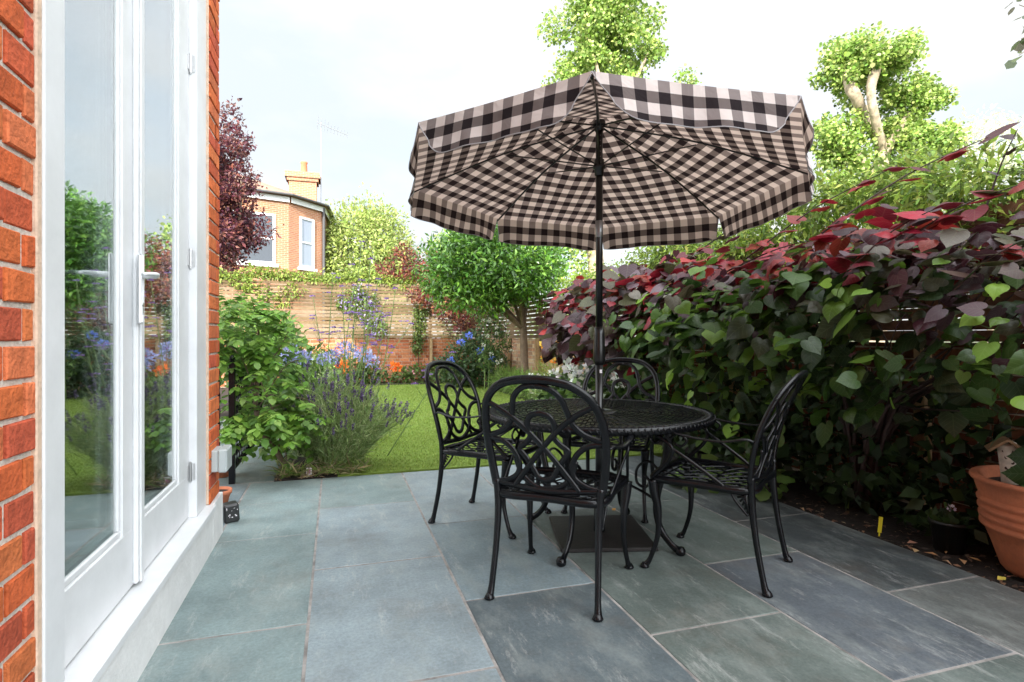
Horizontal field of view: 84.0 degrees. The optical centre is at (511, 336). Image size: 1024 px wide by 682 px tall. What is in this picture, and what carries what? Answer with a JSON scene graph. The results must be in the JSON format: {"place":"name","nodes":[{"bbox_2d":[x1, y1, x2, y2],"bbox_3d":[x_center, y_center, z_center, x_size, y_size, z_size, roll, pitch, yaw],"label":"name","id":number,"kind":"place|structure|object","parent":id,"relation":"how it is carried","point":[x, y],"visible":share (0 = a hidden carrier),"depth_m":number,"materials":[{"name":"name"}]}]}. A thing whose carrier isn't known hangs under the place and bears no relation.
{"place":"outdoors","nodes":[
{"label":"outdoors","id":0,"kind":"place"},
{"bbox_2d":[220,387,272,418],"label":"side garden soil","id":1,"kind":"structure","parent":0,"point":[225,412],"depth_m":10.20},
{"bbox_2d":[219,297,340,408],"bbox_3d":[-3.434,0.270,7.326,4.342,1.741,1.880,0,0,37],"label":"border plant","id":2,"kind":"object","parent":1,"relation":"on","point":[281,390],"visible":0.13,"depth_m":5.98,"materials":[{"name":"green plant"}]},
{"bbox_2d":[219,262,421,310],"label":"climbing plant","id":3,"kind":"object","parent":1,"relation":"on","point":[306,277],"visible":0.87,"depth_m":13.04,"materials":[{"name":"green plant"}]},
{"bbox_2d":[219,161,334,334],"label":"distant house","id":4,"kind":"structure","parent":0,"point":[299,211],"depth_m":23.43,"materials":[{"name":"brick"}]},
{"bbox_2d":[234,211,277,266],"bbox_3d":[-10.086,-3.820,22.212,1.794,2.120,0.170,0,0,-35],"label":"window","id":5,"kind":"structure","parent":4,"relation":"in","point":[265,257],"depth_m":22.47,"materials":[{"name":"white paint"}]},
{"bbox_2d":[298,216,316,271],"bbox_3d":[-8.603,-3.870,23.916,0.170,2.220,1.023,0,0,23],"label":"window","id":6,"kind":"structure","parent":4,"relation":"in","point":[307,226],"depth_m":23.96,"materials":[{"name":"white paint"}]},
{"bbox_2d":[317,116,347,201],"bbox_3d":[-8.374,-8.075,26.506,1.417,3.990,0.260,0,0,-41],"label":"television aerial","id":7,"kind":"object","parent":4,"relation":"attached to","point":[320,148],"visible":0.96,"depth_m":26.26,"materials":[{"name":"silver metal"}]},
{"bbox_2d":[338,382,677,476],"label":"lawn","id":8,"kind":"structure","parent":0,"point":[657,453],"depth_m":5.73,"materials":[{"name":"green plant"}]},
{"bbox_2d":[330,241,397,461],"bbox_3d":[-1.288,0.143,4.984,0.589,1.956,0.370,0,0,-17],"label":"verbena plant","id":9,"kind":"object","parent":8,"relation":"on","point":[364,310],"visible":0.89,"depth_m":4.97,"materials":[{"name":"purple plant"}]},
{"bbox_2d":[334,360,402,400],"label":"poppy plant","id":10,"kind":"object","parent":8,"relation":"on","point":[393,364],"visible":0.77,"depth_m":8.73,"materials":[{"name":"orange plant"}]},
{"bbox_2d":[387,351,455,455],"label":"verbena plant","id":11,"kind":"object","parent":8,"relation":"on","point":[418,405],"visible":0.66,"depth_m":4.91,"materials":[{"name":"green plant"}]},
{"bbox_2d":[137,420,1023,681],"bbox_3d":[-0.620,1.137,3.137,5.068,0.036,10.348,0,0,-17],"label":"patio","id":12,"kind":"structure","parent":0,"point":[404,621],"depth_m":2.42,"materials":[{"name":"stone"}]},
{"bbox_2d":[219,472,227,477],"bbox_3d":[-2.318,1.005,4.567,0.181,0.230,0.190,0,0,-17],"label":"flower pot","id":13,"kind":"object","parent":12,"relation":"on","point":[222,475],"visible":0.06,"depth_m":4.51,"materials":[{"name":"ceramic"}]},
{"bbox_2d":[219,486,231,502],"bbox_3d":[-1.959,1.070,3.789,0.175,0.100,0.175,0,0,-17],"label":"flower pot","id":14,"kind":"object","parent":12,"relation":"on","point":[226,491],"visible":0.31,"depth_m":3.79,"materials":[{"name":"ceramic"}]},
{"bbox_2d":[223,500,239,523],"bbox_3d":[-1.703,1.063,3.445,0.086,0.115,0.077,-5,6,-35],"label":"bait box","id":15,"kind":"object","parent":12,"relation":"on","point":[231,514],"visible":0.99,"depth_m":3.42,"materials":[{"name":"black plastic"}]},
{"bbox_2d":[218,355,262,483],"bbox_3d":[-2.830,0.635,4.922,1.064,0.990,1.564,0,0,-17],"label":"iron railing","id":16,"kind":"object","parent":12,"relation":"on","point":[233,407],"visible":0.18,"depth_m":4.33,"materials":[{"name":"black metal"}]},
{"bbox_2d":[424,360,551,538],"bbox_3d":[-0.173,0.635,3.529,0.693,0.968,0.626,0,0,27],"label":"garden armchair","id":17,"kind":"object","parent":12,"relation":"on","point":[453,449],"visible":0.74,"depth_m":3.50,"materials":[{"name":"metal"}]},
{"bbox_2d":[481,375,635,621],"bbox_3d":[0.209,0.635,2.548,0.626,0.968,0.693,0,0,23],"label":"garden armchair","id":18,"kind":"object","parent":12,"relation":"on","point":[600,498],"visible":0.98,"depth_m":2.36,"materials":[{"name":"metal"}]},
{"bbox_2d":[490,398,715,566],"bbox_3d":[0.478,0.763,3.175,1.245,0.713,1.245,0,0,-17],"label":"round table","id":19,"kind":"object","parent":12,"relation":"on","point":[628,417],"visible":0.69,"depth_m":2.94,"materials":[{"name":"metal"}]},
{"bbox_2d":[549,483,657,552],"bbox_3d":[0.495,0.958,3.223,0.510,0.320,0.550,0,0,-3],"label":"parasol base","id":20,"kind":"object","parent":12,"relation":"on","point":[638,538],"visible":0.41,"depth_m":3.16,"materials":[{"name":"metal"}]},
{"bbox_2d":[408,71,814,485],"bbox_3d":[0.538,-0.070,3.207,2.290,2.320,2.234,0,0,-17],"label":"garden parasol","id":21,"kind":"object","parent":20,"relation":"on","point":[598,162],"visible":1,"depth_m":3.31,"materials":[{"name":"multicoloured"}]},
{"bbox_2d":[561,357,660,523],"bbox_3d":[0.685,0.635,3.816,0.626,0.968,0.693,0,0,22],"label":"garden armchair","id":22,"kind":"object","parent":12,"relation":"on","point":[646,449],"visible":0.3,"depth_m":3.95,"materials":[{"name":"metal"}]},
{"bbox_2d":[640,370,808,597],"bbox_3d":[1.054,0.635,2.777,0.693,0.968,0.626,0,0,36],"label":"garden armchair","id":23,"kind":"object","parent":12,"relation":"on","point":[763,473],"visible":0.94,"depth_m":2.68,"materials":[{"name":"metal"}]},
{"bbox_2d":[218,0,1023,338],"label":"sky","id":24,"kind":"structure","parent":0,"point":[374,70],"materials":[{"name":"white"}]},
{"bbox_2d":[274,381,1023,592],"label":"soil","id":25,"kind":"structure","parent":0,"point":[797,488],"depth_m":3.45,"materials":[{"name":"brown soil"}]},
{"bbox_2d":[218,289,334,470],"bbox_3d":[-2.203,0.356,4.684,1.554,1.594,1.093,0,0,17],"label":"leafy shrub","id":26,"kind":"object","parent":25,"relation":"on","point":[263,425],"visible":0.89,"depth_m":4.45,"materials":[{"name":"green plant"}]},
{"bbox_2d":[256,351,344,464],"bbox_3d":[-3.036,0.818,8.902,0.930,1.103,8.580,0,0,-17],"label":"border plant","id":27,"kind":"object","parent":25,"relation":"on","point":[290,451],"visible":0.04,"depth_m":5.32,"materials":[{"name":"green plant"}]},
{"bbox_2d":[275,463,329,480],"bbox_3d":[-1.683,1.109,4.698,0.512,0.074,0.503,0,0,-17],"label":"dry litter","id":28,"kind":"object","parent":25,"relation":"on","point":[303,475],"visible":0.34,"depth_m":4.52,"materials":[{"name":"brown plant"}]},
{"bbox_2d":[279,361,348,464],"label":"lavender plant","id":29,"kind":"object","parent":25,"relation":"on","point":[313,392],"visible":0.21,"depth_m":4.91,"materials":[{"name":"green plant"}]},
{"bbox_2d":[265,452,380,478],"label":"ornamental grass","id":30,"kind":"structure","parent":25,"relation":"on","point":[292,469],"depth_m":4.54,"materials":[{"name":"green plant"}]},
{"bbox_2d":[277,340,380,426],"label":"agapanthus plant","id":31,"kind":"object","parent":25,"relation":"on","point":[369,356],"visible":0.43,"depth_m":5.86,"materials":[{"name":"blue plant"}]},
{"bbox_2d":[313,344,388,384],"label":"border plant","id":32,"kind":"object","parent":25,"relation":"on","point":[385,375],"visible":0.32,"depth_m":13.02,"materials":[{"name":"green plant"}]},
{"bbox_2d":[298,368,414,470],"bbox_3d":[-1.315,0.694,4.805,1.001,0.856,0.733,0,0,-17],"label":"lavender plant","id":33,"kind":"object","parent":25,"relation":"on","point":[348,437],"visible":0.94,"depth_m":4.69,"materials":[{"name":"green plant"}]},
{"bbox_2d":[309,272,413,393],"bbox_3d":[-1.478,0.253,5.616,1.058,1.740,0.271,0,0,-38],"label":"verbena plant","id":34,"kind":"object","parent":25,"relation":"on","point":[329,333],"visible":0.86,"depth_m":5.54,"materials":[{"name":"purple plant"}]},
{"bbox_2d":[335,283,388,371],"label":"climbing plant","id":35,"kind":"object","parent":25,"relation":"on","point":[381,326],"visible":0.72,"depth_m":13.44,"materials":[{"name":"green plant"}]},
{"bbox_2d":[388,360,447,382],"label":"border plant","id":36,"kind":"object","parent":25,"relation":"on","point":[409,375],"visible":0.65,"depth_m":13.39,"materials":[{"name":"green plant"}]},
{"bbox_2d":[408,302,429,378],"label":"climbing plant","id":37,"kind":"object","parent":25,"relation":"on","point":[417,345],"visible":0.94,"depth_m":13.80,"materials":[{"name":"green plant"}]},
{"bbox_2d":[371,240,493,379],"bbox_3d":[-1.379,-0.616,14.166,3.916,3.580,2.666,0,0,26],"label":"maple tree","id":38,"kind":"object","parent":25,"relation":"on","point":[406,269],"visible":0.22,"depth_m":13.68,"materials":[{"name":"red plant"}]},
{"bbox_2d":[432,326,509,387],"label":"hydrangea bush","id":39,"kind":"object","parent":25,"relation":"on","point":[470,348],"visible":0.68,"depth_m":12.29,"materials":[{"name":"green plant"}]},
{"bbox_2d":[406,223,577,396],"bbox_3d":[-0.306,-0.580,10.490,3.400,3.504,2.727,0,0,-17],"label":"evergreen tree","id":40,"kind":"object","parent":25,"relation":"on","point":[520,278],"visible":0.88,"depth_m":9.88,"materials":[{"name":"green plant"}]},
{"bbox_2d":[471,306,513,390],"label":"flowering shrub","id":41,"kind":"object","parent":25,"relation":"on","point":[489,322],"visible":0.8,"depth_m":11.61,"materials":[{"name":"green plant"}]},
{"bbox_2d":[486,362,551,399],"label":"border plant","id":42,"kind":"object","parent":25,"relation":"on","point":[510,388],"visible":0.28,"depth_m":10.82,"materials":[{"name":"green plant"}]},
{"bbox_2d":[530,341,562,399],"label":"lily plant","id":43,"kind":"object","parent":25,"relation":"on","point":[551,361],"visible":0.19,"depth_m":9.03,"materials":[{"name":"green plant"}]},
{"bbox_2d":[528,371,568,399],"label":"pale flowers","id":44,"kind":"object","parent":25,"relation":"on","point":[533,395],"visible":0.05,"depth_m":8.50,"materials":[{"name":"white plant"}]},
{"bbox_2d":[550,250,652,319],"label":"climbing plant","id":45,"kind":"object","parent":25,"relation":"on","point":[568,281],"visible":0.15,"depth_m":8.79,"materials":[{"name":"green plant"}]},
{"bbox_2d":[535,357,670,439],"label":"white flowers","id":46,"kind":"object","parent":25,"relation":"on","point":[576,376],"visible":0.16,"depth_m":6.42,"materials":[{"name":"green plant"}]},
{"bbox_2d":[534,247,732,390],"bbox_3d":[1.171,0.109,6.649,1.883,2.071,3.000,0,0,-17],"label":"broad leaved shrub","id":47,"kind":"object","parent":25,"relation":"on","point":[572,334],"visible":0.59,"depth_m":5.94,"materials":[{"name":"red plant"}]},
{"bbox_2d":[668,452,794,501],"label":"geranium plant","id":48,"kind":"object","parent":25,"relation":"on","point":[764,494],"visible":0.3,"depth_m":4.01,"materials":[{"name":"green plant"}]},
{"bbox_2d":[603,122,1023,510],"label":"broad leaved shrub","id":49,"kind":"object","parent":25,"relation":"on","point":[836,289],"visible":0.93,"depth_m":3.27,"materials":[{"name":"green plant"}]},
{"bbox_2d":[642,198,1023,507],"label":"slatted fence","id":50,"kind":"object","parent":25,"relation":"on","point":[888,329],"depth_m":3.70,"materials":[{"name":"brown wood"}]},
{"bbox_2d":[625,128,1023,320],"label":"climbing plant","id":51,"kind":"object","parent":50,"relation":"attached to","point":[907,194],"visible":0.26,"depth_m":4.07,"materials":[{"name":"green plant"}]},
{"bbox_2d":[662,355,1023,544],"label":"hellebore plant","id":52,"kind":"object","parent":25,"relation":"on","point":[913,489],"visible":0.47,"depth_m":3.56,"materials":[{"name":"green plant"}]},
{"bbox_2d":[877,517,882,535],"bbox_3d":[2.102,1.095,3.251,0.020,0.129,0.005,7,-2,22],"label":"plant label","id":53,"kind":"object","parent":25,"relation":"on","point":[880,522],"visible":0.92,"depth_m":3.25,"materials":[{"name":"yellow plastic"}]},
{"bbox_2d":[778,494,1023,590],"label":"bark mulch","id":54,"kind":"object","parent":25,"relation":"on","point":[868,525],"visible":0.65,"depth_m":3.10,"materials":[{"name":"brown wood"}]},
{"bbox_2d":[919,504,978,554],"bbox_3d":[2.309,1.008,3.026,0.265,0.263,0.201,0,0,29],"label":"nursery pot","id":55,"kind":"object","parent":25,"relation":"on","point":[949,531],"visible":0.99,"depth_m":2.98,"materials":[{"name":"black plastic"}]},
{"bbox_2d":[969,465,1023,578],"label":"terracotta pot","id":56,"kind":"object","parent":25,"relation":"on","point":[1000,504],"visible":0.94,"depth_m":2.65,"materials":[{"name":"ceramic"}]},
{"bbox_2d":[984,436,1020,484],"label":"insect house","id":57,"kind":"structure","parent":56,"relation":"on","point":[1005,446],"depth_m":2.71,"materials":[{"name":"brown wood"}]},
{"bbox_2d":[997,576,1005,579],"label":"fallen leaf","id":58,"kind":"object","parent":25,"relation":"on","point":[1000,578],"visible":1,"depth_m":2.62,"materials":[{"name":"yellow plant"}]},
{"bbox_2d":[849,341,1000,342],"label":"ground","id":59,"kind":"structure","parent":0,"point":[944,341],"depth_m":132.86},
{"bbox_2d":[0,0,222,681],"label":"brick house","id":60,"kind":"structure","parent":59,"relation":"on","point":[84,597],"depth_m":1.99,"materials":[{"name":"orange"}]},
{"bbox_2d":[98,0,103,527],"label":"curtain","id":61,"kind":"object","parent":60,"relation":"hanging from","point":[100,263],"visible":0.06,"depth_m":2.55,"materials":[{"name":"grey fabric"}]},
{"bbox_2d":[65,0,159,666],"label":"door","id":62,"kind":"structure","parent":60,"relation":"in","point":[99,577],"depth_m":1.91,"materials":[{"name":"white paint"}]},
{"bbox_2d":[144,0,194,569],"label":"door","id":63,"kind":"structure","parent":60,"relation":"in","point":[166,508],"depth_m":2.57,"materials":[{"name":"white paint"}]},
{"bbox_2d":[211,444,231,472],"bbox_3d":[-1.589,0.667,3.114,0.079,0.125,0.160,0,0,-17],"label":"outdoor socket","id":64,"kind":"object","parent":60,"relation":"attached to","point":[221,459],"visible":1,"depth_m":3.04,"materials":[{"name":"grey plastic"}]},
{"bbox_2d":[218,96,284,297],"bbox_3d":[-7.854,-2.699,15.292,2.646,7.791,2.527,0,0,26],"label":"plum tree","id":65,"kind":"object","parent":59,"relation":"on","point":[237,228],"visible":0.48,"depth_m":15.22,"materials":[{"name":"purple plant"}]},
{"bbox_2d":[220,338,485,386],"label":"garden wall","id":66,"kind":"structure","parent":59,"relation":"on","point":[402,354],"depth_m":13.79,"materials":[{"name":"brick"}]},
{"bbox_2d":[218,279,487,382],"bbox_3d":[-5.722,-0.090,12.858,10.782,2.420,0.145,0,0,-17],"label":"slatted fence","id":67,"kind":"object","parent":66,"relation":"on","point":[406,309],"visible":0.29,"depth_m":13.38,"materials":[{"name":"brown wood"}]},
{"bbox_2d":[323,181,422,334],"bbox_3d":[-6.934,-3.014,27.087,5.420,8.389,5.316,0,0,-45],"label":"round tree","id":68,"kind":"object","parent":59,"relation":"on","point":[373,225],"visible":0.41,"depth_m":26.04,"materials":[{"name":"green plant"}]},
{"bbox_2d":[490,338,619,392],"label":"garden wall","id":69,"kind":"structure","parent":59,"relation":"on","point":[515,357],"depth_m":12.10,"materials":[{"name":"brick"}]},
{"bbox_2d":[486,293,634,386],"bbox_3d":[0.501,0.160,10.937,0.145,1.920,7.382,0,0,-17],"label":"slatted fence","id":70,"kind":"object","parent":69,"relation":"on","point":[531,324],"visible":0.14,"depth_m":11.24,"materials":[{"name":"brown wood"}]},
{"bbox_2d":[423,0,701,276],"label":"plane tree","id":71,"kind":"object","parent":59,"relation":"on","point":[604,36],"visible":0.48,"depth_m":23.21,"materials":[{"name":"green plant"}]},
{"bbox_2d":[330,303,819,338],"bbox_3d":[-1.087,-0.267,35.890,57.066,5.832,8.410,0,0,-17],"label":"distant hedge","id":72,"kind":"object","parent":59,"relation":"on","point":[454,324],"visible":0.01,"depth_m":34.84,"materials":[{"name":"green plant"}]},
{"bbox_2d":[653,342,1023,519],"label":"garden wall","id":73,"kind":"structure","parent":59,"relation":"on","point":[1017,433],"depth_m":3.73,"materials":[{"name":"brick"}]},
{"bbox_2d":[807,20,972,341],"bbox_3d":[11.749,-4.315,17.957,4.403,11.070,3.806,0,0,33],"label":"plane tree","id":74,"kind":"object","parent":59,"relation":"on","point":[854,64],"visible":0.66,"depth_m":17.43,"materials":[{"name":"green plant"}]},
{"bbox_2d":[938,104,1023,342],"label":"willow tree","id":75,"kind":"object","parent":59,"relation":"on","point":[989,129],"visible":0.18,"depth_m":25.59,"materials":[{"name":"green plant"}]},
{"bbox_2d":[1004,0,1023,68],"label":"birch tree","id":76,"kind":"object","parent":59,"relation":"on","point":[1018,46],"visible":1,"depth_m":3.43,"materials":[{"name":"green plant"}]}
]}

